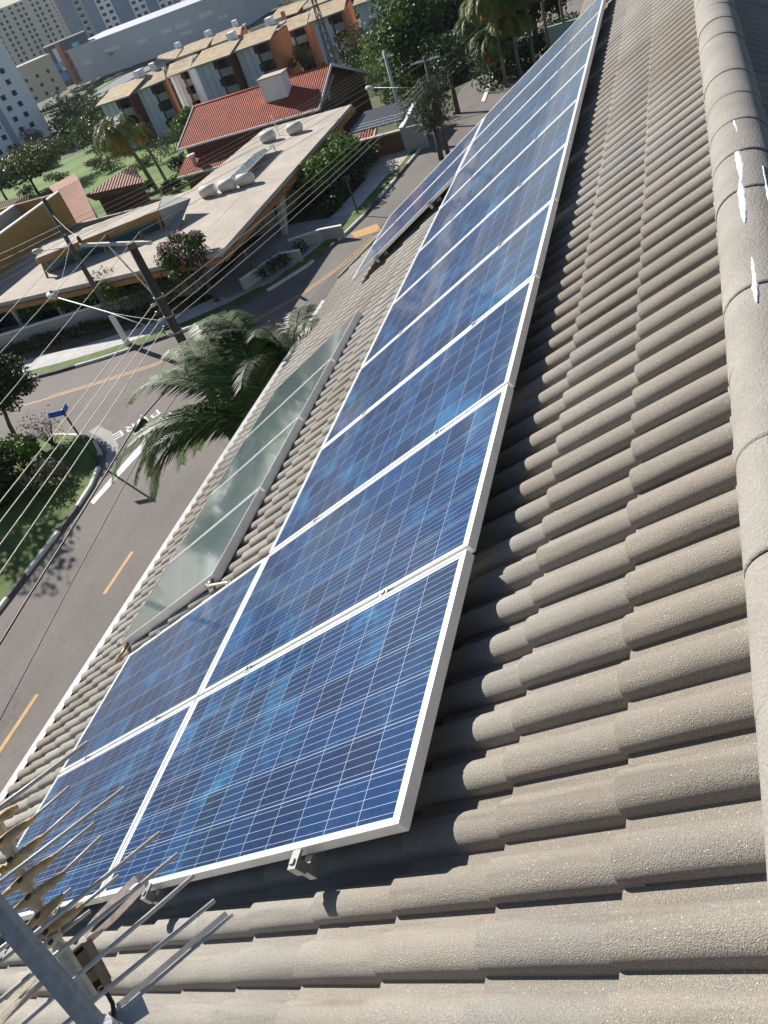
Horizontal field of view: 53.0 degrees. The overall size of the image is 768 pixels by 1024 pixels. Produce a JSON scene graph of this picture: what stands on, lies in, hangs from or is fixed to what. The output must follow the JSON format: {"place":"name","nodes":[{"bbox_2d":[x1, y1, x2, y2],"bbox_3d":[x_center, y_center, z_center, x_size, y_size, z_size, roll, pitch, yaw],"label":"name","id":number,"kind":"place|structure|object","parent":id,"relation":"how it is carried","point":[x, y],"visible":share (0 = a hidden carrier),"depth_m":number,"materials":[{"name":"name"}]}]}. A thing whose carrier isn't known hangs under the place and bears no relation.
{"place":"outdoors","nodes":[
{"label":"outdoors","id":0,"kind":"place"},
{"bbox_2d":[0,435,96,600],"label":"lawn","id":1,"kind":"structure","parent":0,"point":[62,502],"depth_m":33.44,"materials":[{"name":"plant"}]},
{"bbox_2d":[0,447,19,508],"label":"garden bush","id":2,"kind":"object","parent":1,"relation":"on","point":[8,476],"visible":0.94,"depth_m":34.59,"materials":[{"name":"green plant"}]},
{"bbox_2d":[0,433,41,473],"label":"garden bush","id":3,"kind":"object","parent":1,"relation":"on","point":[24,447],"visible":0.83,"depth_m":36.21,"materials":[{"name":"green plant"}]},
{"bbox_2d":[14,456,69,494],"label":"garden bush","id":4,"kind":"object","parent":1,"relation":"on","point":[38,481],"visible":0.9,"depth_m":34.08,"materials":[{"name":"green plant"}]},
{"bbox_2d":[16,405,68,447],"bbox_3d":[-16.578,-4.033,37.410,2.725,1.916,1.970,17,52,39],"label":"bare shrub","id":5,"kind":"object","parent":1,"relation":"on","point":[51,441],"visible":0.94,"depth_m":37.38,"materials":[{"name":"grey plant"}]},
{"bbox_2d":[0,133,190,217],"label":"meadow","id":6,"kind":"structure","parent":0,"point":[90,178],"depth_m":116.07,"materials":[{"name":"plant"}]},
{"bbox_2d":[0,133,72,195],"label":"tree","id":7,"kind":"object","parent":6,"relation":"on","point":[35,160],"visible":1,"depth_m":113.11,"materials":[{"name":"green plant"}]},
{"bbox_2d":[49,174,97,222],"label":"bungalow","id":8,"kind":"object","parent":6,"relation":"on","point":[73,194],"visible":0.46,"depth_m":78.33,"materials":[{"name":"paint"}]},
{"bbox_2d":[65,93,106,150],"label":"tree","id":9,"kind":"object","parent":6,"relation":"on","point":[87,115],"visible":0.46,"depth_m":139.22,"materials":[{"name":"green plant"}]},
{"bbox_2d":[86,164,151,214],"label":"bungalow","id":10,"kind":"object","parent":6,"relation":"on","point":[129,177],"visible":0.71,"depth_m":80.76,"materials":[{"name":"tile"}]},
{"bbox_2d":[92,111,158,191],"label":"coconut palm","id":11,"kind":"object","parent":6,"relation":"on","point":[110,137],"visible":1,"depth_m":83.26,"materials":[{"name":"green plant"}]},
{"bbox_2d":[6,174,386,372],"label":"sidewalk","id":12,"kind":"structure","parent":0,"point":[365,189],"depth_m":46.38,"materials":[{"name":"concrete"}]},
{"bbox_2d":[153,229,219,301],"bbox_3d":[-11.163,-14.031,44.720,3.060,4.646,2.854,-15,38,10],"label":"oleander","id":13,"kind":"object","parent":12,"relation":"on","point":[189,242],"visible":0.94,"depth_m":43.45,"materials":[{"name":"green plant"}]},
{"bbox_2d":[288,224,345,249],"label":"wall","id":14,"kind":"structure","parent":12,"relation":"on","point":[322,234],"depth_m":47.57,"materials":[{"name":"white paint"}]},
{"bbox_2d":[0,112,487,792],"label":"road","id":15,"kind":"structure","parent":0,"point":[140,528],"depth_m":31.29,"materials":[{"name":"asphalt"}]},
{"bbox_2d":[89,425,117,467],"bbox_3d":[-13.134,-3.223,36.365,0.991,0.001,4.646,-31,39,-12],"label":"drain apron","id":16,"kind":"object","parent":15,"relation":"on","point":[108,439],"visible":1,"depth_m":36.33,"materials":[{"name":"concrete"}]},
{"bbox_2d":[91,412,171,503],"bbox_3d":[-11.218,-2.588,34.666,0.723,0.001,6.600,4,45,30],"label":"road marking","id":17,"kind":"object","parent":15,"relation":"on","point":[130,460],"visible":0.46,"depth_m":34.04,"materials":[{"name":"white paint"}]},
{"bbox_2d":[46,231,233,440],"bbox_3d":[-9.536,-6.543,30.842,10.708,10.080,1.789,23,56,43],"label":"utility pole","id":18,"kind":"object","parent":15,"relation":"on","point":[165,309],"visible":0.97,"depth_m":25.76,"materials":[{"name":"concrete"}]},
{"bbox_2d":[0,389,181,719],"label":"telephone cable","id":19,"kind":"object","parent":18,"relation":"attached to","point":[74,577],"visible":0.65,"depth_m":19.64,"materials":[{"name":"black plastic"}]},
{"bbox_2d":[0,358,193,644],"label":"telephone cable","id":20,"kind":"object","parent":18,"relation":"attached to","point":[57,551],"visible":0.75,"depth_m":21.05,"materials":[{"name":"black plastic"}]},
{"bbox_2d":[0,96,403,501],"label":"wire","id":21,"kind":"object","parent":18,"relation":"attached to","point":[150,308],"visible":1,"depth_m":24.34,"materials":[{"name":"grey"}]},
{"bbox_2d":[0,83,422,521],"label":"wire","id":22,"kind":"object","parent":18,"relation":"attached to","point":[155,314],"visible":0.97,"depth_m":24.62,"materials":[{"name":"grey"}]},
{"bbox_2d":[0,90,425,573],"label":"wire","id":23,"kind":"object","parent":18,"relation":"attached to","point":[152,345],"visible":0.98,"depth_m":23.86,"materials":[{"name":"grey"}]},
{"bbox_2d":[0,84,426,544],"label":"wire","id":24,"kind":"object","parent":18,"relation":"attached to","point":[148,337],"visible":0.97,"depth_m":23.99,"materials":[{"name":"grey"}]},
{"bbox_2d":[365,52,449,154],"bbox_3d":[1.748,-27.597,53.368,6.633,6.500,0.793,14,50,37],"label":"utility pole","id":25,"kind":"object","parent":15,"relation":"on","point":[442,131],"visible":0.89,"depth_m":52.58,"materials":[{"name":"grey concrete"}]},
{"bbox_2d":[205,214,350,297],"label":"driveway","id":26,"kind":"structure","parent":0,"point":[228,285],"depth_m":49.27,"materials":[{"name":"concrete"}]},
{"bbox_2d":[238,249,302,290],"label":"wall","id":27,"kind":"structure","parent":26,"relation":"on","point":[248,279],"depth_m":45.93,"materials":[{"name":"white paint"}]},
{"bbox_2d":[253,239,309,279],"bbox_3d":[-6.053,-15.192,46.288,4.360,1.043,1.269,-42,42,-24],"label":"hedge","id":28,"kind":"object","parent":26,"relation":"on","point":[284,261],"visible":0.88,"depth_m":45.98,"materials":[{"name":"green plant"}]},
{"bbox_2d":[0,0,573,479],"bbox_3d":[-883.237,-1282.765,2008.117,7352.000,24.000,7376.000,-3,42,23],"label":"terrain","id":29,"kind":"structure","parent":0,"point":[304,210],"depth_m":63.70,"materials":[{"name":"plant"}]},
{"bbox_2d":[0,352,40,438],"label":"street tree","id":30,"kind":"object","parent":29,"relation":"on","point":[11,363],"visible":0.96,"depth_m":37.35,"materials":[{"name":"green plant"}]},
{"bbox_2d":[0,38,51,157],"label":"apartment tower","id":31,"kind":"structure","parent":29,"relation":"on","point":[19,109],"depth_m":229.93,"materials":[{"name":"grey"}]},
{"bbox_2d":[0,0,65,65],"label":"apartment tower","id":32,"kind":"structure","parent":29,"relation":"on","point":[30,30],"depth_m":495.05,"materials":[{"name":"grey"}]},
{"bbox_2d":[0,191,76,332],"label":"ochre building","id":33,"kind":"structure","parent":29,"relation":"on","point":[21,223],"depth_m":58.24,"materials":[{"name":"paint"}]},
{"bbox_2d":[16,53,67,103],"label":"block","id":34,"kind":"structure","parent":29,"relation":"on","point":[42,78],"depth_m":318.07,"materials":[{"name":"grey"}]},
{"bbox_2d":[43,31,88,86],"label":"shop block","id":35,"kind":"structure","parent":29,"relation":"on","point":[63,62],"depth_m":340.12,"materials":[{"name":"grey"}]},
{"bbox_2d":[47,102,89,148],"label":"tree","id":36,"kind":"object","parent":29,"relation":"on","point":[63,126],"visible":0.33,"depth_m":161.32,"materials":[{"name":"green plant"}]},
{"bbox_2d":[13,279,127,323],"bbox_3d":[-20.110,-13.230,49.347,10.556,2.815,2.793,-3,42,23],"label":"hedge","id":37,"kind":"object","parent":29,"relation":"on","point":[26,314],"visible":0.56,"depth_m":48.81,"materials":[{"name":"green plant"}]},
{"bbox_2d":[0,289,158,352],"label":"garden wall","id":38,"kind":"structure","parent":29,"relation":"on","point":[56,323],"depth_m":48.50,"materials":[{"name":"concrete"}]},
{"bbox_2d":[0,298,188,360],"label":"verge","id":39,"kind":"structure","parent":29,"relation":"on","point":[82,339],"depth_m":47.67,"materials":[{"name":"plant"}]},
{"bbox_2d":[0,302,161,357],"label":"hedge","id":40,"kind":"object","parent":39,"relation":"on","point":[40,338],"visible":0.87,"depth_m":48.10,"materials":[{"name":"green plant"}]},
{"bbox_2d":[88,265,207,309],"bbox_3d":[-14.107,-13.682,46.549,8.439,3.309,2.794,-6,41,20],"label":"hedge","id":41,"kind":"object","parent":39,"relation":"on","point":[160,283],"visible":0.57,"depth_m":46.30,"materials":[{"name":"green plant"}]},
{"bbox_2d":[52,51,181,114],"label":"avenue","id":42,"kind":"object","parent":29,"relation":"on","point":[126,77],"visible":0.29,"depth_m":306.59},
{"bbox_2d":[54,0,180,38],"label":"apartment tower","id":43,"kind":"structure","parent":29,"relation":"on","point":[91,18],"depth_m":417.33,"materials":[{"name":"grey"}]},
{"bbox_2d":[95,68,157,151],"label":"townhouse","id":44,"kind":"structure","parent":29,"relation":"on","point":[116,100],"depth_m":121.29,"materials":[{"name":"beige concrete"}]},
{"bbox_2d":[130,62,184,137],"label":"townhouse","id":45,"kind":"structure","parent":29,"relation":"on","point":[154,90],"depth_m":122.17,"materials":[{"name":"paint"}]},
{"bbox_2d":[154,41,184,94],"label":"townhouse","id":46,"kind":"structure","parent":29,"relation":"on","point":[165,60],"depth_m":170.32,"materials":[{"name":"beige concrete"}]},
{"bbox_2d":[67,0,282,85],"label":"shopping mall","id":47,"kind":"structure","parent":29,"relation":"on","point":[153,35],"depth_m":327.73,"materials":[{"name":"white"}]},
{"bbox_2d":[0,104,355,331],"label":"flat roof house","id":48,"kind":"structure","parent":29,"relation":"on","point":[223,221],"depth_m":50.64,"materials":[{"name":"beige concrete"}]},
{"bbox_2d":[166,54,208,109],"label":"townhouse","id":49,"kind":"structure","parent":29,"relation":"on","point":[187,83],"depth_m":131.42,"materials":[{"name":"white"}]},
{"bbox_2d":[177,29,213,61],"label":"townhouse","id":50,"kind":"structure","parent":29,"relation":"on","point":[194,48],"depth_m":158.14,"materials":[{"name":"beige concrete"}]},
{"bbox_2d":[7,127,430,376],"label":"verge","id":51,"kind":"structure","parent":29,"relation":"on","point":[370,199],"depth_m":45.55,"materials":[{"name":"plant"}]},
{"bbox_2d":[32,197,129,345],"bbox_3d":[-17.111,-12.620,42.598,2.527,9.100,0.452,-8,40,18],"label":"utility pole","id":52,"kind":"object","parent":51,"relation":"on","point":[116,324],"visible":0.9,"depth_m":41.95,"materials":[{"name":"grey concrete"}]},
{"bbox_2d":[189,30,248,100],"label":"townhouse","id":53,"kind":"structure","parent":29,"relation":"on","point":[219,70],"depth_m":121.34,"materials":[{"name":"grey concrete"}]},
{"bbox_2d":[211,19,247,46],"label":"townhouse","id":54,"kind":"structure","parent":29,"relation":"on","point":[219,38],"depth_m":157.59,"materials":[{"name":"beige concrete"}]},
{"bbox_2d":[232,15,301,87],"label":"townhouse","id":55,"kind":"structure","parent":29,"relation":"on","point":[267,49],"depth_m":120.51,"materials":[{"name":"orange concrete"}]},
{"bbox_2d":[177,63,373,188],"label":"gable house","id":56,"kind":"structure","parent":29,"relation":"on","point":[216,125],"depth_m":75.04,"materials":[{"name":"tile"}]},
{"bbox_2d":[275,10,323,71],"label":"townhouse","id":57,"kind":"structure","parent":29,"relation":"on","point":[301,30],"depth_m":128.02,"materials":[{"name":"orange paint"}]},
{"bbox_2d":[286,44,315,70],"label":"tree","id":58,"kind":"object","parent":29,"relation":"on","point":[305,56],"visible":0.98,"depth_m":121.70,"materials":[{"name":"green plant"}]},
{"bbox_2d":[293,131,361,198],"bbox_3d":[-3.691,-24.498,54.524,3.587,3.110,8.491,-3,42,23],"label":"hedge","id":59,"kind":"object","parent":29,"relation":"on","point":[331,151],"visible":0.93,"depth_m":52.82,"materials":[{"name":"green plant"}]},
{"bbox_2d":[308,0,363,64],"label":"townhouse","id":60,"kind":"structure","parent":29,"relation":"on","point":[338,15],"depth_m":119.23,"materials":[{"name":"orange paint"}]},
{"bbox_2d":[316,144,380,216],"bbox_3d":[-2.354,-23.425,53.776,1.986,1.772,10.925,-1,43,25],"label":"hedge","id":61,"kind":"object","parent":29,"relation":"on","point":[329,200],"visible":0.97,"depth_m":52.86,"materials":[{"name":"green plant"}]},
{"bbox_2d":[329,21,370,67],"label":"tree","id":62,"kind":"object","parent":29,"relation":"on","point":[352,50],"visible":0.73,"depth_m":110.33,"materials":[{"name":"green plant"}]},
{"bbox_2d":[352,0,387,50],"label":"townhouse","id":63,"kind":"structure","parent":29,"relation":"on","point":[363,11],"depth_m":117.01,"materials":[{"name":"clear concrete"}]},
{"bbox_2d":[354,129,404,162],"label":"brick wall","id":64,"kind":"structure","parent":29,"relation":"on","point":[389,142],"depth_m":57.02,"materials":[{"name":"brick"}]},
{"bbox_2d":[347,99,414,139],"bbox_3d":[0.144,-29.673,59.709,4.400,2.125,5.002,-3,42,23],"label":"car shelter","id":65,"kind":"object","parent":29,"relation":"on","point":[368,119],"visible":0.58,"depth_m":58.93,"materials":[{"name":"grey"}]},
{"bbox_2d":[361,0,423,76],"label":"tree","id":66,"kind":"object","parent":29,"relation":"on","point":[379,3],"visible":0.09,"depth_m":88.36,"materials":[{"name":"green plant"}]},
{"bbox_2d":[367,0,461,94],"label":"tree","id":67,"kind":"object","parent":29,"relation":"on","point":[401,9],"visible":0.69,"depth_m":76.47,"materials":[{"name":"green plant"}]},
{"bbox_2d":[399,103,429,150],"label":"gate house","id":68,"kind":"structure","parent":29,"relation":"on","point":[411,139],"depth_m":56.18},
{"bbox_2d":[397,73,457,160],"bbox_3d":[3.284,-26.299,51.662,3.867,5.412,3.511,-3,42,23],"label":"tree","id":69,"kind":"object","parent":29,"relation":"on","point":[431,95],"visible":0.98,"depth_m":50.68,"materials":[{"name":"green plant"}]},
{"bbox_2d":[384,0,470,89],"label":"tree","id":70,"kind":"object","parent":29,"relation":"on","point":[450,18],"visible":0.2,"depth_m":76.80,"materials":[{"name":"green plant"}]},
{"bbox_2d":[417,25,475,114],"bbox_3d":[5.119,-33.264,58.601,4.010,5.968,3.965,-13,39,12],"label":"tree","id":71,"kind":"object","parent":29,"relation":"on","point":[446,45],"visible":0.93,"depth_m":57.79,"materials":[{"name":"green plant"}]},
{"bbox_2d":[454,16,487,73],"bbox_3d":[8.226,-40.383,66.630,4.218,5.053,4.093,-3,42,23],"label":"clump palm","id":72,"kind":"object","parent":29,"relation":"on","point":[468,29],"visible":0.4,"depth_m":64.81,"materials":[{"name":"green plant"}]},
{"bbox_2d":[463,0,518,87],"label":"clump palm","id":73,"kind":"object","parent":29,"relation":"on","point":[486,10],"visible":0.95,"depth_m":57.88,"materials":[{"name":"green plant"}]},
{"bbox_2d":[469,26,513,84],"bbox_3d":[8.954,-36.651,62.136,4.169,4.276,4.300,-3,42,23],"label":"clump palm","id":74,"kind":"object","parent":29,"relation":"on","point":[486,41],"visible":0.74,"depth_m":60.86,"materials":[{"name":"green plant"}]},
{"bbox_2d":[487,8,535,77],"bbox_3d":[10.286,-37.329,61.459,3.916,5.299,4.202,-31,39,-12],"label":"tree","id":75,"kind":"object","parent":29,"relation":"on","point":[520,21],"visible":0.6,"depth_m":59.52,"materials":[{"name":"green plant"}]},
{"bbox_2d":[498,0,530,79],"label":"clump palm","id":76,"kind":"object","parent":29,"relation":"on","point":[510,5],"visible":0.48,"depth_m":57.74,"materials":[{"name":"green plant"}]},
{"bbox_2d":[468,10,579,91],"bbox_3d":[12.174,-38.751,64.656,4.324,3.252,13.631,22,55,42],"label":"hedge","id":77,"kind":"object","parent":29,"relation":"on","point":[524,54],"visible":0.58,"depth_m":63.36,"materials":[{"name":"green plant"}]},
{"bbox_2d":[522,0,564,37],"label":"tree","id":78,"kind":"object","parent":29,"relation":"on","point":[537,16],"visible":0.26,"depth_m":84.36,"materials":[{"name":"green plant"}]},
{"bbox_2d":[547,17,578,46],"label":"green wall","id":79,"kind":"structure","parent":29,"relation":"on","point":[556,32],"depth_m":61.81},
{"bbox_2d":[356,149,412,179],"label":"driveway","id":80,"kind":"structure","parent":0,"point":[388,164],"depth_m":55.84,"materials":[{"name":"concrete"}]},
{"bbox_2d":[443,0,583,122],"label":"road","id":81,"kind":"structure","parent":0,"point":[470,102],"depth_m":62.69,"materials":[{"name":"asphalt"}]},
{"label":"lawn","id":82,"kind":"structure","parent":0,"visible":0},
{"bbox_2d":[109,309,298,505],"bbox_3d":[-1.339,1.342,15.912,3.415,11.537,3.970,-3,42,23],"label":"palm tree","id":83,"kind":"object","parent":82,"relation":"on","point":[226,354],"visible":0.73,"depth_m":11.93,"materials":[{"name":"green plant"}]},
{"bbox_2d":[181,304,319,394],"bbox_3d":[-0.012,0.671,15.906,3.929,11.730,3.710,-38,40,-19],"label":"palm tree","id":84,"kind":"object","parent":82,"relation":"on","point":[296,328],"visible":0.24,"depth_m":12.01,"materials":[{"name":"green plant"}]},
{"bbox_2d":[0,0,767,1023],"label":"tiled house","id":85,"kind":"structure","parent":82,"relation":"on","point":[584,840],"depth_m":2.26,"materials":[{"name":"tile"}]},
{"bbox_2d":[0,741,233,1023],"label":"tv antenna","id":86,"kind":"object","parent":85,"relation":"attached to","point":[77,983],"visible":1,"depth_m":1.20,"materials":[{"name":"metal"}]},
{"bbox_2d":[140,883,171,905],"bbox_3d":[0.433,-1.983,6.420,0.070,0.145,10.203,-34,25,40],"label":"mounting rail","id":87,"kind":"object","parent":85,"relation":"attached to","point":[148,896],"visible":0.15,"depth_m":2.91,"materials":[{"name":"metal"}]},
{"bbox_2d":[99,549,473,900],"bbox_3d":[-0.445,0.877,2.973,1.956,0.050,1.018,-34,25,40],"label":"solar panel","id":88,"kind":"object","parent":87,"relation":"on","point":[319,741],"visible":1,"depth_m":2.69,"materials":[{"name":"glass"}]},
{"bbox_2d":[199,384,513,695],"bbox_3d":[-0.190,0.189,3.670,1.956,0.050,1.018,-34,25,40],"label":"solar panel","id":89,"kind":"object","parent":87,"relation":"on","point":[420,510],"visible":0.88,"depth_m":3.45,"materials":[{"name":"glass"}]},
{"bbox_2d":[269,275,539,553],"bbox_3d":[0.065,-0.499,4.367,1.956,0.050,1.018,-34,25,40],"label":"solar panel","id":90,"kind":"object","parent":87,"relation":"attached to","point":[473,366],"visible":0.91,"depth_m":4.18,"materials":[{"name":"glass"}]},
{"bbox_2d":[321,199,557,448],"bbox_3d":[0.319,-1.188,5.064,1.956,0.050,1.018,-34,25,40],"label":"solar panel","id":91,"kind":"object","parent":87,"relation":"on","point":[508,267],"visible":0.89,"depth_m":4.90,"materials":[{"name":"glass"}]},
{"bbox_2d":[361,141,571,367],"bbox_3d":[0.574,-1.876,5.760,1.956,0.050,1.018,-34,25,40],"label":"solar panel","id":92,"kind":"object","parent":87,"relation":"on","point":[529,198],"visible":0.87,"depth_m":5.61,"materials":[{"name":"glass"}]},
{"bbox_2d":[392,97,582,303],"bbox_3d":[0.829,-2.564,6.457,1.956,0.050,1.018,-34,25,40],"label":"solar panel","id":93,"kind":"object","parent":87,"relation":"on","point":[548,143],"visible":0.85,"depth_m":6.33,"materials":[{"name":"glass"}]},
{"bbox_2d":[418,62,590,251],"bbox_3d":[1.083,-3.253,7.154,1.956,0.050,1.018,-34,25,40],"label":"solar panel","id":94,"kind":"object","parent":87,"relation":"on","point":[554,108],"visible":0.88,"depth_m":7.04,"materials":[{"name":"glass"}]},
{"bbox_2d":[439,33,597,208],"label":"solar panel","id":95,"kind":"object","parent":87,"relation":"on","point":[567,71],"visible":0.88,"depth_m":7.74,"materials":[{"name":"glass"}]},
{"bbox_2d":[457,9,603,172],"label":"solar panel","id":96,"kind":"object","parent":87,"relation":"attached to","point":[570,49],"visible":0.91,"depth_m":8.45,"materials":[{"name":"glass"}]},
{"bbox_2d":[472,0,605,141],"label":"solar panel","id":97,"kind":"object","parent":87,"relation":"on","point":[554,50],"visible":0.84,"depth_m":9.18,"materials":[{"name":"glass"}]},
{"bbox_2d":[120,489,265,647],"bbox_3d":[-1.652,0.507,6.587,1.660,0.075,1.020,-34,25,40],"label":"water collector","id":98,"kind":"object","parent":85,"relation":"on","point":[190,572],"visible":0.97,"depth_m":6.37,"materials":[{"name":"glass"}]},
{"bbox_2d":[170,418,303,562],"bbox_3d":[-1.404,-0.163,7.265,1.660,0.075,1.020,-34,25,40],"label":"water collector","id":99,"kind":"object","parent":85,"relation":"on","point":[260,469],"visible":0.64,"depth_m":7.09,"materials":[{"name":"glass"}]},
{"bbox_2d":[211,359,335,494],"bbox_3d":[-1.156,-0.833,7.944,1.660,0.075,1.020,-34,25,40],"label":"water collector","id":100,"kind":"object","parent":85,"relation":"on","point":[299,402],"visible":0.68,"depth_m":7.78,"materials":[{"name":"glass"}]},
{"bbox_2d":[246,310,361,437],"bbox_3d":[-0.908,-1.502,8.622,1.660,0.075,1.020,-34,25,40],"label":"water collector","id":101,"kind":"object","parent":85,"relation":"on","point":[332,347],"visible":0.63,"depth_m":8.46,"materials":[{"name":"glass"}]},
{"bbox_2d":[287,849,325,879],"bbox_3d":[1.072,-2.405,5.762,0.070,0.145,10.213,-34,25,40],"label":"mounting rail","id":102,"kind":"object","parent":85,"relation":"attached to","point":[309,867],"visible":0.17,"depth_m":2.26,"materials":[{"name":"metal"}]},
{"bbox_2d":[373,249,389,262],"bbox_3d":[0.197,-3.901,10.483,0.070,0.145,2.118,-34,25,40],"label":"mounting rail","id":103,"kind":"object","parent":85,"relation":"on","point":[379,258],"visible":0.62,"depth_m":9.81,"materials":[{"name":"metal"}]},
{"bbox_2d":[352,144,470,280],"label":"solar panel","id":104,"kind":"object","parent":103,"relation":"attached to","point":[432,193],"visible":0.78,"depth_m":9.68,"materials":[{"name":"glass"}]},
{"bbox_2d":[373,118,483,243],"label":"solar panel","id":105,"kind":"object","parent":103,"relation":"attached to","point":[451,157],"visible":0.67,"depth_m":10.46,"materials":[{"name":"glass"}]},
{"bbox_3d":[-1.836,1.595,4.920,0.070,0.145,2.098,-34,25,40],"label":"rail","id":106,"kind":"object","parent":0,"visible":0},
{"bbox_2d":[0,700,195,920],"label":"solar panel","id":107,"kind":"object","parent":106,"relation":"attached to","point":[134,763],"visible":0.81,"depth_m":4.01,"materials":[{"name":"glass"}]},
{"bbox_2d":[60,557,265,773],"bbox_3d":[-1.443,1.020,4.949,1.956,0.050,1.018,-34,25,40],"label":"solar panel","id":108,"kind":"object","parent":106,"relation":"attached to","point":[163,673],"visible":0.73,"depth_m":4.79,"materials":[{"name":"glass"}]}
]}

